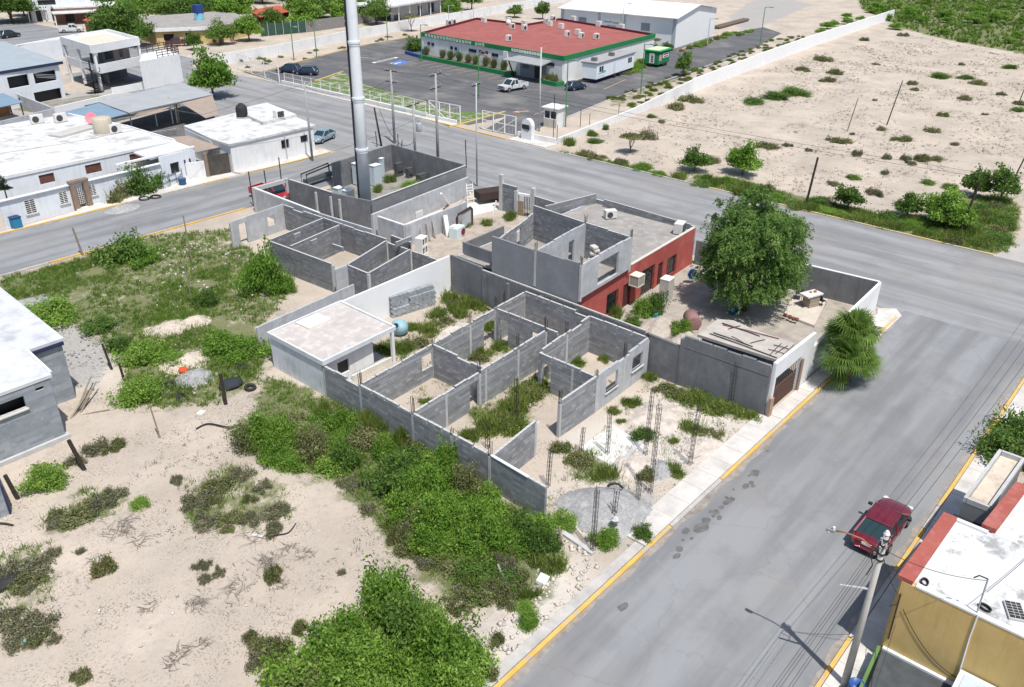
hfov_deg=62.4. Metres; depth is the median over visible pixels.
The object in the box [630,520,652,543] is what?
shrub
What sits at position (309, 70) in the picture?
parked car
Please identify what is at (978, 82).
scrub bush
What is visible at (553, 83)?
green planter
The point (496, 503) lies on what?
shrub
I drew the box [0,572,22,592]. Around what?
dark bag
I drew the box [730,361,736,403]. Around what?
rebar cage
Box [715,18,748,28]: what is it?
pipe stack
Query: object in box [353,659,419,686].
shrub
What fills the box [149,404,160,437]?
wooden post
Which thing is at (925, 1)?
tree
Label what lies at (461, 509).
shrub
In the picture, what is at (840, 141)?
scrub bush
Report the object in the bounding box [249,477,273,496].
scrub bush
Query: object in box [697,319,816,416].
garage
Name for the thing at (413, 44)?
shrub
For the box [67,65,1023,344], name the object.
cross road
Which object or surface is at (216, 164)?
carport
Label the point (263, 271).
shrub
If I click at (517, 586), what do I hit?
scrub bush
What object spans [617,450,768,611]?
oil stain
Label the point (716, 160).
scrub bush
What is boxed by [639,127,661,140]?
scrub bush
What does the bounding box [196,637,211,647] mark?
dead brush
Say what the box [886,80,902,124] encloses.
wooden post
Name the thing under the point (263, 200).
driveway wall
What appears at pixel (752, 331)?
steel rod
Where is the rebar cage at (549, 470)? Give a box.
[546,451,552,486]
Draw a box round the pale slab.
[467,200,498,215]
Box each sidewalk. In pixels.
[0,172,237,232]
[236,149,328,174]
[273,83,455,124]
[483,541,643,686]
[508,136,556,148]
[626,414,781,546]
[771,314,891,419]
[822,384,1023,686]
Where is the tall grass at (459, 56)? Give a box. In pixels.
[455,51,462,60]
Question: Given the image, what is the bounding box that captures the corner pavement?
[872,308,901,337]
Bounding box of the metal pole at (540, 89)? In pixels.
[538,47,542,130]
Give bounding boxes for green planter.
[405,51,515,76]
[539,79,564,86]
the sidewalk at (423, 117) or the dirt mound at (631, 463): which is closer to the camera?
the dirt mound at (631, 463)
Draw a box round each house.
[0,41,65,108]
[0,113,195,227]
[0,287,75,466]
[27,0,90,22]
[51,1,116,25]
[60,29,183,93]
[140,11,249,44]
[184,102,315,172]
[229,204,437,294]
[322,291,649,516]
[458,193,695,315]
[859,449,1023,686]
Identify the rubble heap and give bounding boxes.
[17,294,53,308]
[141,319,185,338]
[157,351,210,374]
[174,367,217,390]
[180,315,211,328]
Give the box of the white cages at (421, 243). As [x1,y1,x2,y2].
[414,234,427,253]
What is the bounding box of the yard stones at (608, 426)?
[389,307,748,515]
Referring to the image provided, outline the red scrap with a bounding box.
[178,366,187,373]
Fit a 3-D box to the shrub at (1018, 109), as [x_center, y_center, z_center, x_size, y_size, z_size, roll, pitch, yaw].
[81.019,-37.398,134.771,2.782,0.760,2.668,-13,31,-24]
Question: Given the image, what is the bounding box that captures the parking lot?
[244,27,780,135]
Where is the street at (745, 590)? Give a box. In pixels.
[508,311,1023,686]
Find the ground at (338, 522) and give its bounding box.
[0,0,1023,686]
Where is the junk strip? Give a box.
[389,215,526,259]
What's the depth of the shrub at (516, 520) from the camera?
44.52 m
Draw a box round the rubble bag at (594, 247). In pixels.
[590,244,598,249]
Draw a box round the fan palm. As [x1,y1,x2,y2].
[817,306,887,394]
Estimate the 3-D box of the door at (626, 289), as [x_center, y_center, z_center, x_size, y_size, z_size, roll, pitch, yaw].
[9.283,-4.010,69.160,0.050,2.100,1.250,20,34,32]
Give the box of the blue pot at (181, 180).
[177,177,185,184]
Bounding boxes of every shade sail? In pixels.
[111,106,170,119]
[182,95,218,119]
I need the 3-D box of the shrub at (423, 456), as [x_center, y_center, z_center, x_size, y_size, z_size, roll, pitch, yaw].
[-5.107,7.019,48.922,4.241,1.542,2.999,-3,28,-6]
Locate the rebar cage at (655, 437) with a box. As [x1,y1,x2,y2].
[648,399,661,492]
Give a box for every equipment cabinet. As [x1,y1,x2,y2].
[332,185,343,193]
[341,187,354,196]
[351,162,356,184]
[369,163,381,185]
[378,157,384,176]
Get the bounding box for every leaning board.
[425,223,430,241]
[431,220,436,238]
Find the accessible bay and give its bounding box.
[391,60,407,64]
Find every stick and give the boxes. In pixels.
[0,522,13,525]
[70,395,85,418]
[79,376,91,402]
[80,381,96,412]
[83,409,108,414]
[558,526,562,546]
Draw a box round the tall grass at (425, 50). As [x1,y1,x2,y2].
[423,46,430,54]
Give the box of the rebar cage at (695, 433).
[688,405,702,465]
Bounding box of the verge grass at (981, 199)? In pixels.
[558,149,1021,252]
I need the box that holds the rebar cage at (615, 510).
[612,490,619,513]
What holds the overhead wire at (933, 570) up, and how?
attached to the utility pole at (870, 589)
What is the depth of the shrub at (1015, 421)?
53.02 m
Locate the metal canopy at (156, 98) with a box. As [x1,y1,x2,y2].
[65,82,215,136]
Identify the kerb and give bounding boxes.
[0,202,125,234]
[0,262,48,276]
[49,248,99,262]
[100,225,180,248]
[126,183,202,202]
[180,208,244,226]
[203,177,227,183]
[246,152,330,173]
[263,48,346,71]
[265,80,421,117]
[314,71,343,80]
[360,36,412,45]
[424,118,505,139]
[448,111,505,127]
[493,525,671,686]
[565,153,699,184]
[566,101,603,117]
[604,53,742,101]
[669,478,721,527]
[706,186,993,255]
[720,375,833,480]
[815,637,851,686]
[848,570,896,639]
[877,316,897,333]
[894,528,925,572]
[922,506,939,530]
[937,378,1023,507]
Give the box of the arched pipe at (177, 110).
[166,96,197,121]
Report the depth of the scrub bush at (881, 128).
122.85 m
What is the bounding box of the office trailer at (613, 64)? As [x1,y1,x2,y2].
[581,50,635,80]
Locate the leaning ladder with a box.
[466,183,473,202]
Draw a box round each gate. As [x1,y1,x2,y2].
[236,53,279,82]
[428,100,460,122]
[482,110,516,135]
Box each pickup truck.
[58,23,83,32]
[164,36,187,45]
[248,181,289,199]
[497,78,528,91]
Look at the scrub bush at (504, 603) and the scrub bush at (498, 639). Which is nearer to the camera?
the scrub bush at (498, 639)
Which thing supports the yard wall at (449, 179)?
on the ground at (338, 522)
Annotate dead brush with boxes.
[85,553,106,564]
[98,511,139,540]
[127,530,153,548]
[137,601,156,613]
[162,652,190,670]
[168,641,194,657]
[183,594,213,613]
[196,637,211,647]
[216,576,251,601]
[235,522,268,549]
[247,553,279,579]
[272,575,288,591]
[279,541,302,556]
[294,547,317,559]
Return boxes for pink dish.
[85,112,95,123]
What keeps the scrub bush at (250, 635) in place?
on the ground at (338, 522)
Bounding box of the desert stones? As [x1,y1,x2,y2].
[582,37,1022,206]
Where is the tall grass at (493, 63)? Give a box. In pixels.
[489,58,499,67]
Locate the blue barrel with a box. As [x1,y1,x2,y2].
[848,677,864,686]
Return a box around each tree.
[0,0,45,22]
[0,175,13,198]
[84,0,146,32]
[117,0,143,13]
[117,13,155,38]
[138,0,181,14]
[167,0,208,14]
[183,30,203,47]
[186,43,240,97]
[201,15,239,44]
[203,0,214,11]
[210,0,257,14]
[231,8,264,40]
[253,5,285,23]
[279,0,335,16]
[284,0,323,22]
[325,0,360,17]
[356,0,366,12]
[359,0,390,24]
[400,13,419,31]
[441,0,463,12]
[459,0,482,9]
[504,4,522,17]
[534,0,550,18]
[618,131,644,152]
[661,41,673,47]
[675,50,692,75]
[676,143,713,171]
[688,184,814,314]
[723,138,763,174]
[814,28,825,32]
[818,21,835,27]
[832,182,867,210]
[840,13,852,16]
[841,17,853,22]
[855,15,864,19]
[864,5,875,10]
[866,1,887,8]
[876,13,893,18]
[888,22,905,29]
[891,191,927,215]
[893,1,904,7]
[899,5,922,12]
[899,9,916,18]
[914,15,931,21]
[917,0,933,3]
[919,185,962,220]
[925,186,982,226]
[935,28,952,32]
[936,8,957,15]
[939,1,950,6]
[939,16,954,22]
[956,36,969,40]
[959,163,994,196]
[963,13,987,22]
[971,4,985,9]
[971,10,986,15]
[983,24,993,28]
[986,11,1008,21]
[989,161,1022,201]
[991,9,1010,16]
[996,4,1013,7]
[1002,36,1018,42]
[1009,31,1023,36]
[1014,17,1023,21]
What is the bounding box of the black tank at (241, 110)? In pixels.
[235,103,247,118]
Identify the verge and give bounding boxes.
[305,72,498,125]
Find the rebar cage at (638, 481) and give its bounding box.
[635,476,642,499]
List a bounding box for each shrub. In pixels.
[14,460,72,497]
[24,294,87,329]
[78,312,124,336]
[86,227,151,271]
[99,332,135,354]
[100,371,170,411]
[104,335,175,369]
[116,162,168,195]
[116,245,164,269]
[128,494,152,512]
[156,347,186,367]
[188,286,219,308]
[196,325,257,361]
[216,337,272,365]
[223,418,257,457]
[229,258,251,287]
[230,407,277,452]
[231,235,291,299]
[248,428,296,467]
[253,632,335,686]
[254,441,300,469]
[255,406,298,448]
[268,271,297,294]
[268,407,308,424]
[268,655,341,686]
[274,450,309,475]
[280,428,327,453]
[283,416,329,439]
[289,417,331,468]
[294,657,372,686]
[297,619,347,662]
[301,601,376,656]
[303,409,332,427]
[307,625,364,686]
[307,651,386,686]
[312,429,333,448]
[312,448,356,480]
[323,426,353,448]
[325,405,363,442]
[325,431,365,477]
[327,623,416,680]
[335,415,362,436]
[343,421,383,453]
[349,637,397,686]
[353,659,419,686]
[356,551,421,629]
[359,449,423,504]
[363,591,411,643]
[367,645,429,686]
[368,437,398,461]
[369,581,441,655]
[370,586,445,630]
[373,430,390,444]
[378,437,424,468]
[380,487,424,525]
[381,463,427,511]
[383,629,430,664]
[393,642,483,686]
[396,178,419,187]
[400,608,494,686]
[401,34,420,51]
[402,499,423,531]
[402,515,453,558]
[403,528,461,565]
[405,484,474,535]
[406,447,444,471]
[407,654,465,686]
[411,443,437,463]
[412,601,460,661]
[419,457,465,497]
[426,631,501,686]
[431,652,484,686]
[432,434,459,480]
[433,486,463,505]
[437,494,475,530]
[445,519,497,557]
[446,459,485,501]
[448,484,497,507]
[448,550,500,606]
[449,624,470,647]
[451,496,497,541]
[454,537,489,557]
[466,495,512,519]
[470,476,502,502]
[480,508,524,554]
[483,555,523,595]
[494,527,543,563]
[499,504,533,533]
[513,598,535,616]
[514,607,541,633]
[516,515,565,556]
[522,509,560,542]
[551,506,580,533]
[585,524,620,552]
[586,128,599,136]
[586,138,604,143]
[602,123,608,129]
[624,312,642,326]
[628,423,659,442]
[629,160,654,170]
[629,295,653,318]
[630,68,641,72]
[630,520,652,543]
[642,290,670,317]
[650,169,665,175]
[669,316,694,335]
[690,179,716,188]
[692,41,701,47]
[700,39,712,43]
[719,175,741,185]
[721,31,733,35]
[741,96,765,105]
[758,90,791,101]
[762,192,786,202]
[778,86,813,96]
[785,198,804,207]
[800,91,813,97]
[803,195,837,205]
[816,203,844,215]
[844,173,862,181]
[873,209,903,221]
[897,218,927,229]
[919,178,935,185]
[922,219,946,232]
[928,71,954,79]
[941,182,958,189]
[955,74,976,79]
[965,219,989,229]
[967,417,1023,466]
[971,203,991,214]
[981,229,1017,247]
[985,403,1023,445]
[989,212,1018,224]
[1001,64,1019,68]
[1008,106,1023,112]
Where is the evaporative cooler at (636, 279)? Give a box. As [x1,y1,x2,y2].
[629,271,644,287]
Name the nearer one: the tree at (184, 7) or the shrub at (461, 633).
the shrub at (461, 633)
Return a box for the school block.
[356,0,468,20]
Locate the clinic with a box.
[421,18,655,82]
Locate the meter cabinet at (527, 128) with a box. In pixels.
[521,118,534,140]
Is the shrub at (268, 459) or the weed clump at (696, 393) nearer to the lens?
the shrub at (268, 459)
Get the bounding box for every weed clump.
[312,397,331,418]
[353,408,377,423]
[353,410,389,434]
[370,435,392,447]
[372,184,383,193]
[376,341,389,354]
[376,515,403,529]
[381,337,415,354]
[382,173,396,182]
[390,423,412,442]
[392,437,411,449]
[392,443,417,453]
[395,339,417,355]
[407,321,418,332]
[413,319,444,337]
[416,448,435,457]
[417,395,432,404]
[421,302,450,319]
[436,287,462,304]
[442,301,468,319]
[446,297,473,309]
[453,424,483,443]
[455,292,477,301]
[456,566,489,591]
[467,549,510,572]
[468,408,524,437]
[469,299,490,311]
[473,409,507,438]
[475,345,495,358]
[478,218,495,226]
[484,319,493,331]
[487,338,509,351]
[497,392,532,419]
[498,394,532,420]
[498,416,531,441]
[501,210,517,221]
[503,378,543,405]
[505,375,541,394]
[516,582,544,602]
[520,371,549,389]
[522,551,546,567]
[526,549,569,576]
[563,137,576,145]
[571,355,586,367]
[586,458,624,483]
[597,353,609,363]
[604,94,616,99]
[604,403,622,415]
[607,303,625,319]
[613,418,626,424]
[620,394,645,408]
[626,102,636,105]
[640,371,659,383]
[665,384,711,406]
[665,459,686,479]
[668,437,679,444]
[669,168,691,179]
[677,417,707,435]
[687,67,700,71]
[699,172,712,180]
[700,396,743,419]
[708,175,728,184]
[719,397,756,420]
[730,185,747,196]
[735,178,753,188]
[743,408,765,423]
[788,201,808,210]
[801,201,820,211]
[832,211,855,221]
[848,211,869,222]
[849,206,871,213]
[855,207,873,217]
[866,216,891,229]
[882,218,911,231]
[901,213,926,222]
[912,228,933,236]
[930,223,964,234]
[931,228,953,240]
[944,222,960,228]
[946,227,978,239]
[963,223,984,234]
[964,235,1000,249]
[970,234,991,240]
[972,207,986,215]
[977,215,1004,226]
[989,209,999,214]
[990,220,1020,230]
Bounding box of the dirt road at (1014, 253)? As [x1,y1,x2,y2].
[995,238,1023,262]
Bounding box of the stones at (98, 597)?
[0,417,400,680]
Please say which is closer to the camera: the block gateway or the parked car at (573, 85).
the block gateway
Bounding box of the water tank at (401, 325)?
[391,319,407,334]
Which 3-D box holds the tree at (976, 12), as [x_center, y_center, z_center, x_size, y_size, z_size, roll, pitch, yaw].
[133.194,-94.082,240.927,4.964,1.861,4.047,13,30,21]
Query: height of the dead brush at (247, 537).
0.378 m
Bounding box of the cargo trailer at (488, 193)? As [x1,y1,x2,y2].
[474,186,498,200]
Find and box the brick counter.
[799,289,823,307]
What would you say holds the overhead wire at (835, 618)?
attached to the utility pole at (870, 589)
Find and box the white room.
[267,300,395,395]
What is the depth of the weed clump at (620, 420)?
54.26 m
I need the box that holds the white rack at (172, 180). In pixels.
[161,169,182,188]
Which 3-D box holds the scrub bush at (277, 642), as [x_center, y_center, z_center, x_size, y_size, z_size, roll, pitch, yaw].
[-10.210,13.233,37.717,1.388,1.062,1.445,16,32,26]
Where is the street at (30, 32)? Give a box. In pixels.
[0,18,195,66]
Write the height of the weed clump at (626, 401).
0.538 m
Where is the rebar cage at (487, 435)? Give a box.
[485,421,489,448]
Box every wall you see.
[0,93,116,124]
[16,37,63,58]
[208,0,572,63]
[251,178,372,233]
[256,284,354,347]
[281,80,456,123]
[288,144,468,234]
[342,256,449,318]
[377,202,466,249]
[450,254,772,414]
[517,131,556,143]
[557,10,894,143]
[694,240,881,377]
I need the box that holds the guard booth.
[542,103,567,128]
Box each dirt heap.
[640,317,673,337]
[670,331,700,344]
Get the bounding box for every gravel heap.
[104,204,139,213]
[554,486,652,539]
[651,460,675,480]
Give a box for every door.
[442,215,448,236]
[534,66,539,78]
[622,283,629,307]
[656,262,661,285]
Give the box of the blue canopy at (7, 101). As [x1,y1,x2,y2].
[0,93,23,116]
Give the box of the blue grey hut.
[0,482,10,517]
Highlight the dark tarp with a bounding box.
[218,377,242,390]
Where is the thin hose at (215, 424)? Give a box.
[196,423,240,428]
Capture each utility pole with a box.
[304,82,313,160]
[373,108,381,145]
[384,68,396,143]
[407,100,421,150]
[429,70,440,156]
[472,81,480,185]
[826,526,890,686]
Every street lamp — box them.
[290,26,296,59]
[313,24,320,57]
[420,24,427,60]
[478,54,487,97]
[565,59,579,126]
[640,44,654,93]
[759,7,773,45]
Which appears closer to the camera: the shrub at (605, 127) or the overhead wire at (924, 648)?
the overhead wire at (924, 648)
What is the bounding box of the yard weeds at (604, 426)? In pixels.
[378,307,751,515]
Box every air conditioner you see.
[28,114,43,124]
[52,112,67,122]
[108,123,121,134]
[446,19,451,24]
[481,17,486,22]
[505,34,511,41]
[509,23,514,28]
[521,24,526,30]
[547,20,552,26]
[558,23,563,28]
[564,30,569,36]
[574,29,580,34]
[578,32,583,38]
[593,33,599,39]
[596,21,601,26]
[603,208,616,219]
[673,220,686,234]
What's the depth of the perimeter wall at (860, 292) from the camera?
70.01 m
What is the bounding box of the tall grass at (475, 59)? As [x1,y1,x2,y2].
[471,54,479,64]
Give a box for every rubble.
[58,322,696,546]
[140,230,243,393]
[475,531,603,666]
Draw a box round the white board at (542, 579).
[535,572,549,586]
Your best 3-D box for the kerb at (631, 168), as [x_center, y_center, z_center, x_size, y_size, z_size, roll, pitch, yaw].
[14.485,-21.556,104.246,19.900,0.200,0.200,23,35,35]
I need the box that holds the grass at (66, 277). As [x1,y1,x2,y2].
[0,227,744,621]
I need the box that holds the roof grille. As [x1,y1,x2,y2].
[1003,600,1023,621]
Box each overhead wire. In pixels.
[5,91,281,152]
[235,116,421,173]
[477,86,1023,183]
[483,83,1020,178]
[772,540,877,686]
[776,549,874,686]
[781,546,879,685]
[788,543,886,686]
[792,562,877,686]
[875,626,894,686]
[887,551,986,580]
[888,350,1022,527]
[892,366,1022,536]
[903,610,956,677]
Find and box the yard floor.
[326,170,415,199]
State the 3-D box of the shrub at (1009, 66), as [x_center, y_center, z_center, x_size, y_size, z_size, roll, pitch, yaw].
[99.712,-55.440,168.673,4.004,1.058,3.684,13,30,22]
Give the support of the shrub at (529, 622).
on the ground at (338, 522)
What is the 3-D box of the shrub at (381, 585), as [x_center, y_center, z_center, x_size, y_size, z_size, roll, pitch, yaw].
[-5.748,11.377,39.267,3.212,3.102,3.685,-8,29,-16]
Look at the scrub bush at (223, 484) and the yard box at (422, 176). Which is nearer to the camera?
the scrub bush at (223, 484)
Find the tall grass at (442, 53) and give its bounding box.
[439,49,446,57]
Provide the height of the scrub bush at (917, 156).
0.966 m
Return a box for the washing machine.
[449,224,464,238]
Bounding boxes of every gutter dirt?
[1,153,330,234]
[9,207,246,272]
[502,322,895,686]
[809,370,1023,686]
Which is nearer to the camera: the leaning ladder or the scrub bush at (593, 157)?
the leaning ladder
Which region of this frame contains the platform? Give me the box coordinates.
[783,295,827,327]
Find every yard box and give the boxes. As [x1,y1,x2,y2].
[394,162,403,176]
[405,167,412,178]
[416,172,427,181]
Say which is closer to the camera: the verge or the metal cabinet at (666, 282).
the metal cabinet at (666, 282)
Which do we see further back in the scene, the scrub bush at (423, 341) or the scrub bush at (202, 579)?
the scrub bush at (423, 341)
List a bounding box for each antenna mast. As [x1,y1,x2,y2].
[888,594,900,638]
[973,575,988,612]
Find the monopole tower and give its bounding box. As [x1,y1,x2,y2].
[343,0,370,199]
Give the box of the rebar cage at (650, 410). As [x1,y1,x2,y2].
[643,387,654,455]
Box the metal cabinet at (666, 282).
[659,274,674,302]
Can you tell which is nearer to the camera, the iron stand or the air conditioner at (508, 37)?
the iron stand
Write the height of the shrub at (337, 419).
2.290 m
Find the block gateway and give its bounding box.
[499,174,569,215]
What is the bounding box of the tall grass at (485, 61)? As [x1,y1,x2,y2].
[482,56,489,66]
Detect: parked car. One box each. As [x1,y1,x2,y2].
[0,30,20,38]
[276,63,300,73]
[293,65,318,75]
[314,128,335,143]
[565,80,586,90]
[851,496,912,556]
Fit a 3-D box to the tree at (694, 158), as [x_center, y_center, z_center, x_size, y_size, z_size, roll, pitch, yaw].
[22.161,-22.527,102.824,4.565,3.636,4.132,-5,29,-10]
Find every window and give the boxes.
[23,198,36,214]
[35,11,42,21]
[37,0,55,4]
[39,173,54,183]
[58,191,68,204]
[65,14,74,21]
[85,162,101,173]
[89,184,96,195]
[115,177,123,186]
[129,154,148,163]
[163,33,190,39]
[281,139,288,148]
[300,135,307,142]
[337,359,347,372]
[545,110,555,118]
[579,17,585,21]
[606,289,618,313]
[640,265,654,296]
[641,23,649,30]
[666,254,676,274]
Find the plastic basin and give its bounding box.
[726,307,740,314]
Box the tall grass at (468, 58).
[465,52,471,62]
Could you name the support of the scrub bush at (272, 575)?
on the ground at (338, 522)
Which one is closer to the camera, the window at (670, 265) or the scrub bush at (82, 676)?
the scrub bush at (82, 676)
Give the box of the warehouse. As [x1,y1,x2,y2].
[557,0,719,47]
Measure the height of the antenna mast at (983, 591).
2.730 m
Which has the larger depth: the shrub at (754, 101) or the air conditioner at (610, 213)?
the shrub at (754, 101)
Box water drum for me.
[683,309,701,329]
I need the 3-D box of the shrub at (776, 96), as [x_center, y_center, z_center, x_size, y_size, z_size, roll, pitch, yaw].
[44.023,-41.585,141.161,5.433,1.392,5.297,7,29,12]
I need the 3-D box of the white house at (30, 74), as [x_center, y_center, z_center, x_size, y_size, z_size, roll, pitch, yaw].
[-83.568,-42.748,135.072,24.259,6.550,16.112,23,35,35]
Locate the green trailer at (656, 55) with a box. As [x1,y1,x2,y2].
[644,46,671,65]
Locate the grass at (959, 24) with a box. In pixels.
[859,0,1023,52]
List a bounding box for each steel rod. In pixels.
[710,333,776,357]
[713,332,752,346]
[722,323,759,335]
[723,324,778,338]
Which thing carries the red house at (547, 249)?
on the ground at (338, 522)
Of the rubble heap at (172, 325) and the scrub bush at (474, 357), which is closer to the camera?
the scrub bush at (474, 357)
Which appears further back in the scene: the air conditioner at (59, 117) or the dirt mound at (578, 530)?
the air conditioner at (59, 117)
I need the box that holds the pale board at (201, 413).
[196,410,205,416]
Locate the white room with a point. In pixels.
(340, 336)
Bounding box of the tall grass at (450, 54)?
[445,50,454,59]
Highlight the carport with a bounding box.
[169,136,230,179]
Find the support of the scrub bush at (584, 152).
on the ground at (338, 522)
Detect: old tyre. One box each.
[138,196,149,200]
[150,194,161,198]
[164,380,176,387]
[176,392,186,400]
[237,363,247,369]
[244,383,256,391]
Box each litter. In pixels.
[0,415,422,686]
[18,444,376,678]
[587,36,1023,208]
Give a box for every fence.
[259,19,306,35]
[284,73,402,106]
[306,15,384,31]
[403,96,425,112]
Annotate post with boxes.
[3,474,19,499]
[67,439,86,470]
[72,227,83,255]
[101,343,112,369]
[118,363,124,380]
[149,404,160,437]
[182,252,190,295]
[183,215,191,261]
[219,373,227,404]
[248,172,253,206]
[553,94,554,137]
[805,157,818,202]
[847,98,858,131]
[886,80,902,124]
[959,181,981,230]
[1016,158,1023,174]
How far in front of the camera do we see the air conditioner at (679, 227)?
75.02 m
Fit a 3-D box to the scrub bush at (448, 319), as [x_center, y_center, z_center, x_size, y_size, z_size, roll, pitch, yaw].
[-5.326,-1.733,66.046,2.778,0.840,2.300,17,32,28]
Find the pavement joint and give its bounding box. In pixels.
[650,320,1023,686]
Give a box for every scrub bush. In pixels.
[0,553,33,581]
[0,604,25,636]
[0,607,61,651]
[0,625,32,656]
[1,570,50,595]
[11,580,38,597]
[17,548,57,580]
[23,624,58,649]
[37,513,65,532]
[43,546,63,559]
[44,501,96,531]
[45,630,62,646]
[61,452,87,469]
[68,666,92,686]
[71,546,87,555]
[76,493,111,516]
[79,435,108,457]
[86,552,118,578]
[97,485,129,508]
[101,435,128,456]
[104,180,131,203]
[169,474,187,486]
[177,485,217,514]
[190,557,212,575]
[191,508,220,533]
[197,571,214,586]
[198,474,242,497]
[208,494,223,504]
[211,565,225,578]
[216,506,243,533]
[226,462,257,482]
[237,507,271,528]
[239,492,259,507]
[239,626,259,649]
[244,637,277,676]
[247,631,274,664]
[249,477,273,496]
[257,644,288,680]
[261,510,283,541]
[262,561,283,585]
[263,499,296,520]
[266,632,298,656]
[291,617,310,637]
[325,404,348,415]
[334,475,362,495]
[335,567,345,574]
[354,420,363,445]
[357,501,375,516]
[384,524,407,545]
[388,519,414,539]
[391,533,432,559]
[400,330,431,349]
[404,432,426,453]
[412,552,437,569]
[424,313,457,328]
[427,548,458,575]
[441,593,476,618]
[443,462,463,474]
[445,298,459,306]
[450,578,480,600]
[455,582,494,607]
[467,349,491,364]
[481,566,514,593]
[483,662,499,683]
[484,575,504,600]
[484,628,505,649]
[488,544,518,566]
[490,408,516,427]
[492,582,517,612]
[496,550,517,575]
[503,576,525,602]
[512,563,534,587]
[522,377,546,399]
[545,440,571,454]
[562,450,594,470]
[575,149,594,157]
[587,153,608,160]
[612,157,629,164]
[615,96,626,100]
[636,463,663,481]
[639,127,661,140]
[650,381,689,401]
[664,100,685,110]
[673,92,705,103]
[697,426,724,440]
[705,154,726,163]
[754,141,781,150]
[757,181,775,192]
[781,141,793,146]
[794,65,810,71]
[813,53,833,61]
[818,75,836,81]
[822,197,838,207]
[825,67,844,74]
[825,177,838,186]
[826,135,854,143]
[851,147,862,156]
[858,37,869,40]
[865,186,884,197]
[876,125,888,130]
[880,169,889,174]
[882,153,892,159]
[888,134,914,141]
[895,32,909,36]
[899,153,912,160]
[904,159,916,165]
[906,79,921,84]
[913,153,932,161]
[919,154,932,161]
[922,125,940,133]
[932,155,944,161]
[935,111,949,116]
[941,236,964,245]
[949,142,959,145]
[956,94,972,100]
[967,78,988,85]
[976,207,995,217]
[985,224,1009,233]
[988,199,1007,208]
[988,436,1023,469]
[995,91,1007,95]
[1012,99,1023,105]
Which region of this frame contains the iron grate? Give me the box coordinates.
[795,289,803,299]
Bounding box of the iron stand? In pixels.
[456,206,472,226]
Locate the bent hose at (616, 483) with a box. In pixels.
[607,482,623,488]
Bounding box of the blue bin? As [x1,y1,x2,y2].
[7,214,22,228]
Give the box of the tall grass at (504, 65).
[500,61,508,69]
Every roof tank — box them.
[90,115,115,136]
[192,4,203,20]
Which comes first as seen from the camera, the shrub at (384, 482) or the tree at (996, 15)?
the shrub at (384, 482)
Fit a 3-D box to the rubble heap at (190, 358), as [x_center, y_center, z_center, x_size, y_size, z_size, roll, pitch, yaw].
[-23.504,1.158,60.368,3.400,0.689,3.800,23,35,35]
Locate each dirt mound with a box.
[431,321,466,340]
[555,508,584,533]
[612,451,653,480]
[623,401,686,435]
[680,435,723,462]
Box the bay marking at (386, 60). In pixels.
[371,57,400,63]
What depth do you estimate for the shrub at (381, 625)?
38.48 m
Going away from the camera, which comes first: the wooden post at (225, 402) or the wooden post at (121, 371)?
the wooden post at (225, 402)
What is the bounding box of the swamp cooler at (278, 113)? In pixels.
[272,109,284,118]
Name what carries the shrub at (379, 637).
on the ground at (338, 522)
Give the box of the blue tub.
[687,267,696,279]
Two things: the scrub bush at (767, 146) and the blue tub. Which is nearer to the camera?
the blue tub
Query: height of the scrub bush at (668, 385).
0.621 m
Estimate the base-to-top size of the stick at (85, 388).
0.750 m
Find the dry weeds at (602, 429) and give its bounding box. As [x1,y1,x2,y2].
[397,311,738,535]
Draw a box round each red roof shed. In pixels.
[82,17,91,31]
[252,5,289,24]
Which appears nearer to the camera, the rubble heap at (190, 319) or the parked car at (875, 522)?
the parked car at (875, 522)
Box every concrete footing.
[557,528,594,555]
[611,438,644,470]
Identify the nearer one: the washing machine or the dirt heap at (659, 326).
the dirt heap at (659, 326)
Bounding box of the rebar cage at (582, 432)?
[579,427,585,450]
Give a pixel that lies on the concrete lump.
(615, 519)
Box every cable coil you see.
[921,577,928,585]
[980,602,991,612]
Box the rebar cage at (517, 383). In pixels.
[514,377,518,418]
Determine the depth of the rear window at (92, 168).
94.08 m
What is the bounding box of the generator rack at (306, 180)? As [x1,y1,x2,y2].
[300,163,331,183]
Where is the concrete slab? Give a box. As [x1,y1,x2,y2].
[580,425,648,465]
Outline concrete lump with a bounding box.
[611,516,619,523]
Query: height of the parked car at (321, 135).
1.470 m
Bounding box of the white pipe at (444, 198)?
[440,192,449,204]
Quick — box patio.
[615,264,852,374]
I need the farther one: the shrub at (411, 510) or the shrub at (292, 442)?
the shrub at (292, 442)
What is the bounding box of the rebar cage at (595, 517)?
[590,485,599,550]
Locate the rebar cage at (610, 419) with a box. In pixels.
[605,409,611,453]
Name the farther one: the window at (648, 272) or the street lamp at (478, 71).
the street lamp at (478, 71)
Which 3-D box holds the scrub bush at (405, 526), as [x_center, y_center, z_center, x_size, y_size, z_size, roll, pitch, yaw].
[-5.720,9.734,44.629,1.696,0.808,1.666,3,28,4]
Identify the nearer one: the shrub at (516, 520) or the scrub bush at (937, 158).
the shrub at (516, 520)
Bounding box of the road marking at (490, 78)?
[365,55,625,114]
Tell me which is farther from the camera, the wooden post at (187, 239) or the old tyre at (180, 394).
the wooden post at (187, 239)
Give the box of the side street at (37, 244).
[0,151,354,274]
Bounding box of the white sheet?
[415,210,422,218]

